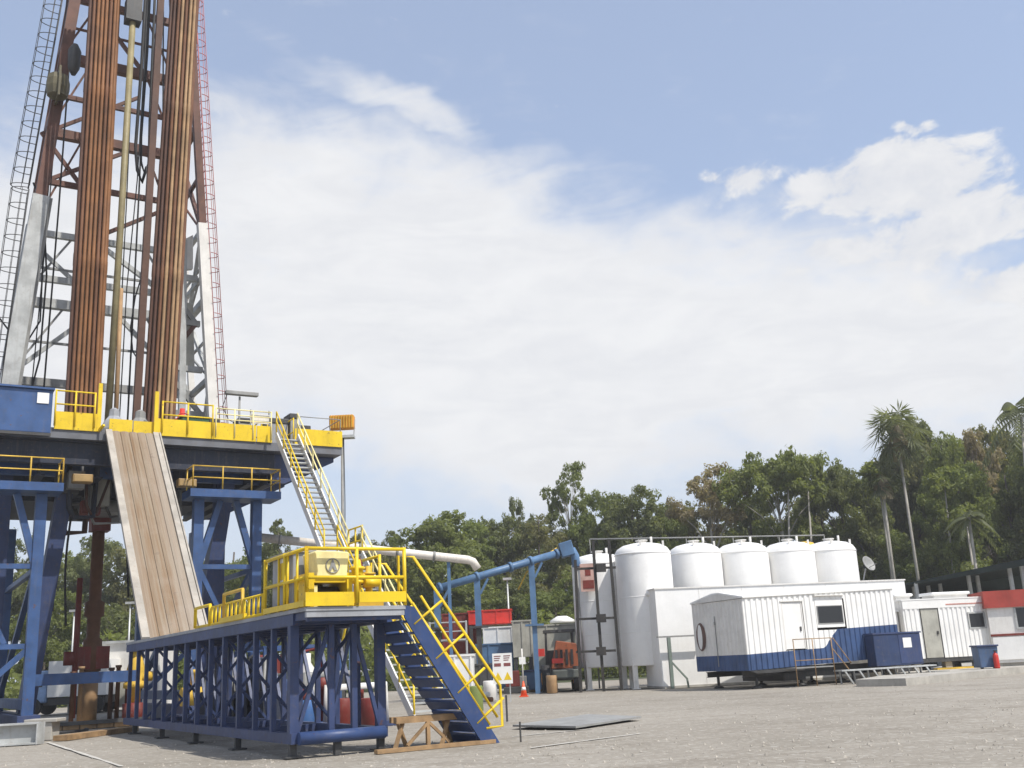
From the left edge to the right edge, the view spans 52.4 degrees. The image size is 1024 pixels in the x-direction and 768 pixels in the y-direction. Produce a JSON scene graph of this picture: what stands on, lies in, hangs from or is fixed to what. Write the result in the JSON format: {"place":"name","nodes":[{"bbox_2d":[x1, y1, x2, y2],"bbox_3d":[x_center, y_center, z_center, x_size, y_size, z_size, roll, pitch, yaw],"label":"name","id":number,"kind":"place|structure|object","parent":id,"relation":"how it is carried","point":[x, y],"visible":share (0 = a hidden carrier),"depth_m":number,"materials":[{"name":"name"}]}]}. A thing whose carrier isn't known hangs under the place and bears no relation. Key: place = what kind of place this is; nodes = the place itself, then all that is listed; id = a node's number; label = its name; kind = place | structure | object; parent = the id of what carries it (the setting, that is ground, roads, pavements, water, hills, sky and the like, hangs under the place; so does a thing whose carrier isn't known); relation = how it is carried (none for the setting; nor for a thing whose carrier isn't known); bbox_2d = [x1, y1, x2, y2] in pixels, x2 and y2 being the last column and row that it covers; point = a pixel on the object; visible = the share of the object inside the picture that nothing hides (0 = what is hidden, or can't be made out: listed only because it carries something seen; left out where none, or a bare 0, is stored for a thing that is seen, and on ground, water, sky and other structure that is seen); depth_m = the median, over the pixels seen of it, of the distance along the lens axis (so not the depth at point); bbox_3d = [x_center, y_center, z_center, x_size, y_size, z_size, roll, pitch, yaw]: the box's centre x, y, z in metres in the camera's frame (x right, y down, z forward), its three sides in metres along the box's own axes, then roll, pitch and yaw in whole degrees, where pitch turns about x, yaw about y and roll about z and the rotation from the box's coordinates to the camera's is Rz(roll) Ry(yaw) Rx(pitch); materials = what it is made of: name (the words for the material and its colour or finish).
{"place":"outdoors","nodes":[
{"label":"outdoors","id":0,"kind":"place"},
{"bbox_2d":[4,667,646,709],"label":"grass field","id":1,"kind":"structure","parent":0,"point":[595,679],"depth_m":83.91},
{"bbox_2d":[7,527,32,677],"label":"tree","id":2,"kind":"object","parent":1,"relation":"on","point":[18,593],"visible":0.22,"depth_m":109.25,"materials":[{"name":"green plant"}]},
{"bbox_2d":[8,588,86,677],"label":"tree","id":3,"kind":"object","parent":1,"relation":"on","point":[58,621],"visible":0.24,"depth_m":89.32,"materials":[{"name":"green plant"}]},
{"bbox_2d":[52,535,133,655],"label":"tree","id":4,"kind":"object","parent":1,"relation":"on","point":[82,569],"visible":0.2,"depth_m":114.61,"materials":[{"name":"green plant"}]},
{"bbox_2d":[66,602,134,647],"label":"tree","id":5,"kind":"object","parent":1,"relation":"on","point":[121,624],"visible":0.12,"depth_m":93.31,"materials":[{"name":"green plant"}]},
{"bbox_2d":[104,546,150,639],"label":"tree","id":6,"kind":"object","parent":1,"relation":"on","point":[118,595],"visible":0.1,"depth_m":111.99,"materials":[{"name":"green plant"}]},
{"bbox_2d":[261,518,300,604],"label":"tree","id":7,"kind":"object","parent":1,"relation":"on","point":[269,550],"visible":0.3,"depth_m":102.72,"materials":[{"name":"green plant"}]},
{"bbox_2d":[386,509,494,644],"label":"tree","id":8,"kind":"object","parent":1,"relation":"on","point":[446,535],"visible":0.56,"depth_m":97.63,"materials":[{"name":"green plant"}]},
{"bbox_2d":[424,583,511,654],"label":"tree","id":9,"kind":"object","parent":1,"relation":"on","point":[466,589],"visible":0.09,"depth_m":90.31,"materials":[{"name":"green plant"}]},
{"bbox_2d":[443,518,509,626],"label":"tree","id":10,"kind":"object","parent":1,"relation":"on","point":[471,528],"visible":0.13,"depth_m":104.34,"materials":[{"name":"green plant"}]},
{"bbox_2d":[472,516,530,626],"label":"tree","id":11,"kind":"object","parent":1,"relation":"on","point":[509,550],"visible":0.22,"depth_m":107.60,"materials":[{"name":"green plant"}]},
{"bbox_2d":[482,568,547,669],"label":"tree","id":12,"kind":"object","parent":1,"relation":"on","point":[514,600],"visible":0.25,"depth_m":94.92,"materials":[{"name":"green plant"}]},
{"bbox_2d":[503,513,572,618],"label":"tree","id":13,"kind":"object","parent":1,"relation":"on","point":[537,532],"visible":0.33,"depth_m":104.97,"materials":[{"name":"green plant"}]},
{"bbox_2d":[519,578,574,623],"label":"tree","id":14,"kind":"object","parent":1,"relation":"on","point":[545,601],"visible":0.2,"depth_m":91.43,"materials":[{"name":"green plant"}]},
{"bbox_2d":[539,461,595,585],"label":"tree","id":15,"kind":"object","parent":1,"relation":"on","point":[556,503],"visible":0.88,"depth_m":108.29,"materials":[{"name":"green plant"}]},
{"bbox_2d":[568,489,630,672],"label":"tree","id":16,"kind":"object","parent":1,"relation":"on","point":[591,529],"visible":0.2,"depth_m":104.62,"materials":[{"name":"green plant"}]},
{"bbox_2d":[596,484,669,554],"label":"tree","id":17,"kind":"object","parent":1,"relation":"on","point":[634,529],"visible":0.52,"depth_m":101.87,"materials":[{"name":"green plant"}]},
{"bbox_2d":[645,515,688,549],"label":"tree","id":18,"kind":"object","parent":1,"relation":"on","point":[678,529],"visible":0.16,"depth_m":100.44,"materials":[{"name":"green plant"}]},
{"bbox_2d":[664,461,747,547],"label":"tree","id":19,"kind":"object","parent":1,"relation":"on","point":[716,512],"visible":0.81,"depth_m":99.74,"materials":[{"name":"green plant"}]},
{"bbox_2d":[719,491,777,547],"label":"tree","id":20,"kind":"object","parent":1,"relation":"on","point":[744,530],"visible":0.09,"depth_m":106.08,"materials":[{"name":"green plant"}]},
{"bbox_2d":[711,445,830,545],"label":"tree","id":21,"kind":"object","parent":1,"relation":"on","point":[749,476],"visible":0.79,"depth_m":97.34,"materials":[{"name":"green plant"}]},
{"bbox_2d":[792,457,899,543],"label":"tree","id":22,"kind":"object","parent":1,"relation":"on","point":[837,483],"visible":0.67,"depth_m":101.22,"materials":[{"name":"green plant"}]},
{"bbox_2d":[835,479,908,580],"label":"tree","id":23,"kind":"object","parent":1,"relation":"on","point":[869,528],"visible":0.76,"depth_m":96.62,"materials":[{"name":"green plant"}]},
{"bbox_2d":[857,459,905,578],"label":"palm tree","id":24,"kind":"object","parent":1,"relation":"on","point":[883,488],"visible":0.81,"depth_m":90.23,"materials":[{"name":"green plant"}]},
{"bbox_2d":[860,400,937,580],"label":"palm tree","id":25,"kind":"object","parent":1,"relation":"on","point":[899,446],"visible":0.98,"depth_m":90.74,"materials":[{"name":"green plant"}]},
{"bbox_2d":[870,413,945,579],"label":"tree","id":26,"kind":"object","parent":1,"relation":"on","point":[919,471],"visible":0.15,"depth_m":105.13,"materials":[{"name":"green plant"}]},
{"bbox_2d":[867,529,959,582],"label":"tree","id":27,"kind":"object","parent":1,"relation":"on","point":[905,570],"visible":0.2,"depth_m":93.32,"materials":[{"name":"green plant"}]},
{"bbox_2d":[894,419,953,574],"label":"tree","id":28,"kind":"object","parent":1,"relation":"on","point":[912,496],"visible":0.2,"depth_m":104.75,"materials":[{"name":"green plant"}]},
{"bbox_2d":[917,433,982,541],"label":"tree","id":29,"kind":"object","parent":1,"relation":"on","point":[955,458],"visible":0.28,"depth_m":99.09,"materials":[{"name":"green plant"}]},
{"bbox_2d":[913,527,991,578],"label":"tree","id":30,"kind":"object","parent":1,"relation":"on","point":[933,548],"visible":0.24,"depth_m":90.20,"materials":[{"name":"green plant"}]},
{"bbox_2d":[921,465,986,572],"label":"palm tree","id":31,"kind":"object","parent":1,"relation":"on","point":[937,488],"visible":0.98,"depth_m":90.49,"materials":[{"name":"green plant"}]},
{"bbox_2d":[911,460,1011,573],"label":"tree","id":32,"kind":"object","parent":1,"relation":"on","point":[955,498],"visible":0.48,"depth_m":91.11,"materials":[{"name":"green plant"}]},
{"bbox_2d":[936,496,996,564],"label":"palm tree","id":33,"kind":"object","parent":1,"relation":"on","point":[955,514],"visible":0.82,"depth_m":87.98,"materials":[{"name":"green plant"}]},
{"bbox_2d":[943,510,999,568],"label":"palm tree","id":34,"kind":"object","parent":1,"relation":"on","point":[969,515],"visible":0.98,"depth_m":85.21,"materials":[{"name":"green plant"}]},
{"bbox_2d":[954,428,1005,557],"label":"tree","id":35,"kind":"object","parent":1,"relation":"on","point":[973,449],"visible":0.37,"depth_m":102.92,"materials":[{"name":"green plant"}]},
{"bbox_2d":[967,424,1023,559],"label":"tree","id":36,"kind":"object","parent":1,"relation":"on","point":[986,434],"visible":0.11,"depth_m":106.01,"materials":[{"name":"green plant"}]},
{"bbox_2d":[980,397,1023,472],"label":"palm tree","id":37,"kind":"object","parent":1,"relation":"on","point":[1011,412],"visible":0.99,"depth_m":91.44,"materials":[{"name":"green plant"}]},
{"bbox_2d":[982,475,1023,564],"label":"tree","id":38,"kind":"object","parent":1,"relation":"on","point":[1007,531],"visible":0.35,"depth_m":92.81,"materials":[{"name":"green plant"}]},
{"bbox_2d":[997,450,1023,560],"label":"tree","id":39,"kind":"object","parent":1,"relation":"on","point":[1014,493],"visible":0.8,"depth_m":91.39,"materials":[{"name":"green plant"}]},
{"bbox_2d":[0,662,1023,767],"bbox_3d":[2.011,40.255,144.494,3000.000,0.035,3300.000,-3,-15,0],"label":"ground","id":40,"kind":"structure","parent":0,"point":[665,724],"depth_m":24.02,"materials":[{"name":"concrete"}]},
{"bbox_2d":[0,722,44,745],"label":"steel beam","id":41,"kind":"structure","parent":40,"relation":"on","point":[27,733],"depth_m":31.14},
{"bbox_2d":[34,659,120,714],"bbox_3d":[-25.732,17.750,60.910,4.800,2.992,2.220,-3,-15,0],"label":"white lorry","id":42,"kind":"object","parent":40,"relation":"on","point":[50,698],"visible":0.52,"depth_m":59.87,"materials":[{"name":"paint"}]},
{"bbox_2d":[63,517,126,721],"bbox_3d":[-19.098,10.291,48.171,2.790,10.200,1.769,6,-17,-30],"label":"wellhead stack","id":43,"kind":"object","parent":40,"relation":"on","point":[92,654],"visible":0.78,"depth_m":47.65,"materials":[{"name":"metal"}]},
{"bbox_2d":[82,640,172,707],"bbox_3d":[-23.203,17.580,63.157,4.800,3.850,2.900,-3,-15,0],"label":"pale cabin","id":44,"kind":"object","parent":40,"relation":"on","point":[117,649],"visible":0.26,"depth_m":62.23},
{"bbox_2d":[0,383,341,723],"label":"rig substructure","id":45,"kind":"object","parent":40,"relation":"on","point":[235,468],"visible":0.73,"depth_m":45.15,"materials":[{"name":"blue metal"}]},
{"bbox_2d":[0,383,54,436],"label":"blue cabin","id":46,"kind":"object","parent":45,"relation":"on","point":[25,410],"visible":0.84,"depth_m":42.64,"materials":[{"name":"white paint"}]},
{"bbox_2d":[64,0,91,411],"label":"drill pipe","id":47,"kind":"object","parent":45,"relation":"on","point":[85,84],"visible":0.78,"depth_m":50.50,"materials":[{"name":"metal"}]},
{"bbox_2d":[69,0,95,411],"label":"drill pipe","id":48,"kind":"object","parent":45,"relation":"on","point":[79,261],"visible":0.77,"depth_m":50.58,"materials":[{"name":"metal"}]},
{"bbox_2d":[74,0,100,411],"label":"drill pipe","id":49,"kind":"object","parent":45,"relation":"on","point":[84,255],"visible":0.79,"depth_m":50.77,"materials":[{"name":"metal"}]},
{"bbox_2d":[78,0,104,412],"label":"drill pipe","id":50,"kind":"object","parent":45,"relation":"on","point":[88,263],"visible":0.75,"depth_m":50.80,"materials":[{"name":"metal"}]},
{"bbox_2d":[83,0,108,412],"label":"drill pipe","id":51,"kind":"object","parent":45,"relation":"on","point":[95,209],"visible":0.81,"depth_m":50.93,"materials":[{"name":"metal"}]},
{"bbox_2d":[88,0,112,412],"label":"drill pipe","id":52,"kind":"object","parent":45,"relation":"on","point":[97,264],"visible":0.79,"depth_m":51.02,"materials":[{"name":"metal"}]},
{"bbox_2d":[92,0,116,413],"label":"drill pipe","id":53,"kind":"object","parent":45,"relation":"on","point":[105,203],"visible":0.79,"depth_m":51.22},
{"bbox_2d":[10,465,199,534],"bbox_3d":[-19.724,6.002,49.433,9.000,2.664,10.100,6,-17,-30],"label":"floor machinery","id":54,"kind":"object","parent":45,"relation":"on","point":[98,500],"visible":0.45,"depth_m":46.77,"materials":[{"name":"grey metal"}]},
{"bbox_2d":[96,0,119,413],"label":"drill pipe","id":55,"kind":"object","parent":45,"relation":"on","point":[108,204],"visible":0.78,"depth_m":51.50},
{"bbox_2d":[0,0,227,428],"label":"drilling derrick","id":56,"kind":"object","parent":45,"relation":"on","point":[70,58],"visible":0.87,"depth_m":55.54,"materials":[{"name":"grey metal"}]},
{"bbox_2d":[134,0,146,183],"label":"mast hose","id":57,"kind":"object","parent":56,"relation":"hanging from","point":[139,94],"visible":0.94,"depth_m":54.28,"materials":[{"name":"black rubber"}]},
{"bbox_2d":[139,0,155,171],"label":"mast hose","id":58,"kind":"object","parent":56,"relation":"hanging from","point":[146,65],"visible":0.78,"depth_m":55.23,"materials":[{"name":"black rubber"}]},
{"bbox_2d":[104,0,142,420],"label":"kelly pipe","id":59,"kind":"object","parent":45,"relation":"on","point":[132,14],"visible":0.81,"depth_m":51.32,"materials":[{"name":"metal"}]},
{"bbox_2d":[105,429,207,639],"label":"pipe ramp","id":60,"kind":"structure","parent":45,"relation":"attached to","point":[169,602],"depth_m":39.25,"materials":[{"name":"wood planks"},{"name":"grey steel"}]},
{"bbox_2d":[143,0,172,411],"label":"drill pipe","id":61,"kind":"object","parent":45,"relation":"on","point":[157,214],"visible":0.81,"depth_m":52.50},
{"bbox_2d":[147,0,176,421],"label":"drill pipe","id":62,"kind":"object","parent":45,"relation":"on","point":[161,219],"visible":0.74,"depth_m":52.55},
{"bbox_2d":[151,0,180,421],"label":"drill pipe","id":63,"kind":"object","parent":45,"relation":"on","point":[166,209],"visible":0.79,"depth_m":52.73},
{"bbox_2d":[157,0,184,417],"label":"drill pipe","id":64,"kind":"object","parent":45,"relation":"on","point":[170,204],"visible":0.81,"depth_m":52.93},
{"bbox_2d":[160,0,188,418],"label":"drill pipe","id":65,"kind":"object","parent":45,"relation":"on","point":[174,209],"visible":0.76,"depth_m":52.97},
{"bbox_2d":[165,0,192,418],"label":"drill pipe","id":66,"kind":"object","parent":45,"relation":"on","point":[178,216],"visible":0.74,"depth_m":53.05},
{"bbox_2d":[169,0,196,418],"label":"drill pipe","id":67,"kind":"object","parent":45,"relation":"on","point":[182,215],"visible":0.8,"depth_m":53.16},
{"bbox_2d":[172,0,198,419],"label":"drill pipe","id":68,"kind":"object","parent":45,"relation":"on","point":[183,247],"visible":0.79,"depth_m":53.36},
{"bbox_2d":[200,654,286,727],"bbox_3d":[-8.737,9.884,33.296,0.720,2.322,8.200,6,-17,-30],"label":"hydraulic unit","id":69,"kind":"object","parent":40,"relation":"on","point":[247,707],"visible":0.19,"depth_m":31.77,"materials":[{"name":"metal"}]},
{"bbox_2d":[123,546,406,758],"bbox_3d":[-7.845,7.741,29.128,2.354,4.225,18.240,6,-17,-30],"label":"catwalk","id":70,"kind":"object","parent":40,"relation":"on","point":[288,627],"visible":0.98,"depth_m":24.15,"materials":[{"name":"metal"}]},
{"bbox_2d":[270,550,325,613],"bbox_3d":[-4.782,4.430,23.180,0.782,1.285,1.500,6,-17,-30],"label":"control cabinet","id":71,"kind":"object","parent":70,"relation":"on","point":[292,566],"visible":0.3,"depth_m":22.71,"materials":[{"name":"metal"}]},
{"bbox_2d":[294,551,351,608],"bbox_3d":[-4.078,4.229,22.343,0.970,1.174,1.095,6,-17,-30],"label":"winch","id":72,"kind":"object","parent":70,"relation":"on","point":[328,563],"visible":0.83,"depth_m":22.05,"materials":[{"name":"yellow metal"}]},
{"bbox_2d":[3,609,646,709],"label":"undergrowth","id":73,"kind":"object","parent":40,"relation":"on","point":[12,688],"visible":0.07,"depth_m":83.00,"materials":[{"name":"green plant"}]},
{"bbox_2d":[280,648,395,725],"bbox_3d":[-5.503,9.320,32.064,3.400,2.464,2.000,6,-17,-30],"label":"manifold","id":74,"kind":"object","parent":40,"relation":"on","point":[324,695],"visible":0.2,"depth_m":31.90,"materials":[{"name":"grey metal"}]},
{"bbox_2d":[329,414,354,697],"bbox_3d":[-8.308,8.464,51.082,1.330,14.185,0.610,-3,-15,0],"label":"floodlight mast","id":75,"kind":"object","parent":40,"relation":"on","point":[347,422],"visible":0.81,"depth_m":52.46,"materials":[{"name":"grey metal"}]},
{"bbox_2d":[275,411,442,715],"bbox_3d":[-6.515,6.047,40.568,1.129,13.382,14.159,6,-17,-30],"label":"long stair","id":76,"kind":"object","parent":40,"relation":"on","point":[395,678],"visible":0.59,"depth_m":42.70,"materials":[{"name":"metal"}]},
{"bbox_2d":[262,533,480,676],"bbox_3d":[-6.951,11.358,50.985,11.215,8.420,0.572,0,-15,-12],"label":"insulated pipe","id":77,"kind":"object","parent":40,"relation":"on","point":[448,558],"visible":0.68,"depth_m":51.83,"materials":[{"name":"grey metal"}]},
{"bbox_2d":[389,713,465,747],"bbox_3d":[-1.899,7.584,22.709,1.824,0.683,0.691,6,-17,-30],"label":"sawhorse","id":78,"kind":"object","parent":40,"relation":"on","point":[444,718],"visible":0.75,"depth_m":22.53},
{"bbox_2d":[374,739,495,753],"bbox_3d":[-1.598,7.699,22.096,2.800,0.080,0.180,6,-17,-30],"label":"timber plank","id":79,"kind":"object","parent":40,"relation":"on","point":[427,747],"visible":1,"depth_m":21.98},
{"bbox_2d":[370,555,503,742],"bbox_3d":[-1.705,5.996,23.422,2.546,4.061,1.568,6,-17,-30],"label":"blue stair","id":80,"kind":"object","parent":40,"relation":"on","point":[474,724],"visible":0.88,"depth_m":22.78,"materials":[{"name":"metal"}]},
{"bbox_2d":[441,612,476,661],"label":"dull red container","id":81,"kind":"object","parent":40,"relation":"on","point":[460,646],"visible":0.29,"depth_m":65.23,"materials":[{"name":"metal"}]},
{"bbox_2d":[467,609,511,652],"bbox_3d":[-1.262,16.682,65.122,2.780,4.880,2.500,-3,-15,0],"label":"red container","id":82,"kind":"object","parent":40,"relation":"on","point":[497,617],"visible":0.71,"depth_m":64.47,"materials":[{"name":"metal"}]},
{"bbox_2d":[492,653,512,701],"bbox_3d":[-0.399,12.904,45.697,0.860,2.080,0.102,-3,-15,0],"label":"sign board","id":83,"kind":"object","parent":40,"relation":"on","point":[502,667],"visible":0.96,"depth_m":45.75,"materials":[{"name":"white paint"}]},
{"bbox_2d":[431,540,586,693],"bbox_3d":[-0.344,12.511,55.869,8.946,8.074,1.374,3,-16,-22],"label":"blue gantry","id":84,"kind":"object","parent":40,"relation":"on","point":[566,549],"visible":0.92,"depth_m":55.92,"materials":[{"name":"metal"}]},
{"bbox_2d":[538,629,581,691],"bbox_3d":[2.540,15.383,57.914,2.435,3.293,3.940,-3,-15,0],"label":"wheel loader","id":85,"kind":"object","parent":40,"relation":"on","point":[561,660],"visible":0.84,"depth_m":56.44,"materials":[{"name":"orange metal"}]},
{"bbox_2d":[513,714,640,727],"bbox_3d":[1.947,9.101,28.050,2.427,0.100,4.894,-12,-17,31],"label":"steel plate","id":86,"kind":"object","parent":40,"relation":"on","point":[580,721],"visible":1,"depth_m":27.40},
{"bbox_2d":[574,539,622,691],"bbox_3d":[4.440,12.057,54.505,2.413,7.790,0.700,-3,-15,0],"label":"ladder frame","id":87,"kind":"object","parent":40,"relation":"on","point":[600,650],"visible":1,"depth_m":54.52,"materials":[{"name":"metal"}]},
{"bbox_2d":[571,548,629,690],"bbox_3d":[5.008,13.068,58.135,3.040,7.650,3.040,-3,-15,0],"label":"storage tank","id":88,"kind":"object","parent":40,"relation":"on","point":[589,627],"visible":0.59,"depth_m":56.84,"materials":[{"name":"metal"}]},
{"bbox_2d":[614,537,672,689],"bbox_3d":[7.280,12.246,56.006,3.100,7.920,3.380,-3,-15,0],"label":"storage tank","id":89,"kind":"object","parent":40,"relation":"on","point":[642,567],"visible":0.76,"depth_m":55.23,"materials":[{"name":"metal"}]},
{"bbox_2d":[670,537,723,586],"bbox_3d":[10.606,12.757,58.765,3.020,8.037,3.020,-3,-15,0],"label":"storage tank","id":90,"kind":"object","parent":40,"relation":"on","point":[694,563],"visible":0.45,"depth_m":58.17,"materials":[{"name":"metal"}]},
{"bbox_2d":[719,537,771,585],"bbox_3d":[13.459,12.807,59.438,3.020,8.011,3.020,-3,-15,0],"label":"storage tank","id":91,"kind":"object","parent":40,"relation":"on","point":[744,562],"visible":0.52,"depth_m":58.83,"materials":[{"name":"metal"}]},
{"bbox_2d":[646,579,911,688],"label":"white building","id":92,"kind":"structure","parent":40,"relation":"on","point":[670,609],"depth_m":53.75,"materials":[{"name":"metal"}]},
{"bbox_2d":[766,536,817,583],"bbox_3d":[16.324,12.857,60.111,3.020,7.985,3.020,-3,-15,0],"label":"storage tank","id":93,"kind":"object","parent":40,"relation":"on","point":[790,561],"visible":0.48,"depth_m":59.50,"materials":[{"name":"metal"}]},
{"bbox_2d":[690,584,897,688],"bbox_3d":[13.715,12.109,50.260,8.860,4.604,4.530,3,-16,-22],"label":"site trailer","id":94,"kind":"object","parent":40,"relation":"on","point":[748,635],"visible":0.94,"depth_m":48.39,"materials":[{"name":"white paint"}]},
{"bbox_2d":[811,535,859,581],"bbox_3d":[18.965,12.913,60.785,3.020,7.970,3.020,-3,-15,0],"label":"storage tank","id":95,"kind":"object","parent":40,"relation":"on","point":[836,560],"visible":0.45,"depth_m":60.14,"materials":[{"name":"plastic"}]},
{"bbox_2d":[894,596,990,670],"bbox_3d":[22.299,13.074,53.881,5.600,3.780,2.920,0,-15,-11],"label":"office trailer","id":96,"kind":"object","parent":40,"relation":"on","point":[952,629],"visible":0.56,"depth_m":52.75,"materials":[{"name":"white paint"}]},
{"bbox_2d":[905,559,1023,665],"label":"shade shelter","id":97,"kind":"object","parent":40,"relation":"on","point":[1005,576],"visible":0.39,"depth_m":69.67,"materials":[{"name":"green metal"}]},
{"bbox_2d":[968,589,1023,665],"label":"kiosk","id":98,"kind":"object","parent":40,"relation":"on","point":[1004,609],"visible":0.71,"depth_m":52.67,"materials":[{"name":"white paint"}]},
{"bbox_2d":[0,0,1023,681],"label":"sky","id":99,"kind":"structure","parent":0,"point":[648,243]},
{"bbox_2d":[511,620,532,670],"bbox_3d":[0.666,15.974,61.145,1.262,4.011,2.500,-3,-15,0],"label":"settling tank","id":100,"kind":"object","parent":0,"point":[522,639],"visible":0.69,"depth_m":60.19,"materials":[{"name":"metal"}]},
{"bbox_2d":[532,623,575,669],"bbox_3d":[2.555,16.276,62.075,2.740,3.725,2.500,-3,-15,0],"label":"mud tank","id":101,"kind":"object","parent":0,"point":[552,638],"visible":0.17,"depth_m":61.20,"materials":[{"name":"metal"}]},
{"bbox_2d":[856,662,1023,686],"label":"pavement","id":102,"kind":"structure","parent":0,"point":[910,678],"depth_m":45.38,"materials":[{"name":"concrete"}]},
{"bbox_2d":[863,631,923,666],"bbox_3d":[18.049,12.509,49.127,2.900,1.510,0.680,3,-16,-22],"label":"generator box","id":103,"kind":"object","parent":102,"relation":"on","point":[893,648],"visible":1,"depth_m":48.78,"materials":[{"name":"blue metal"}]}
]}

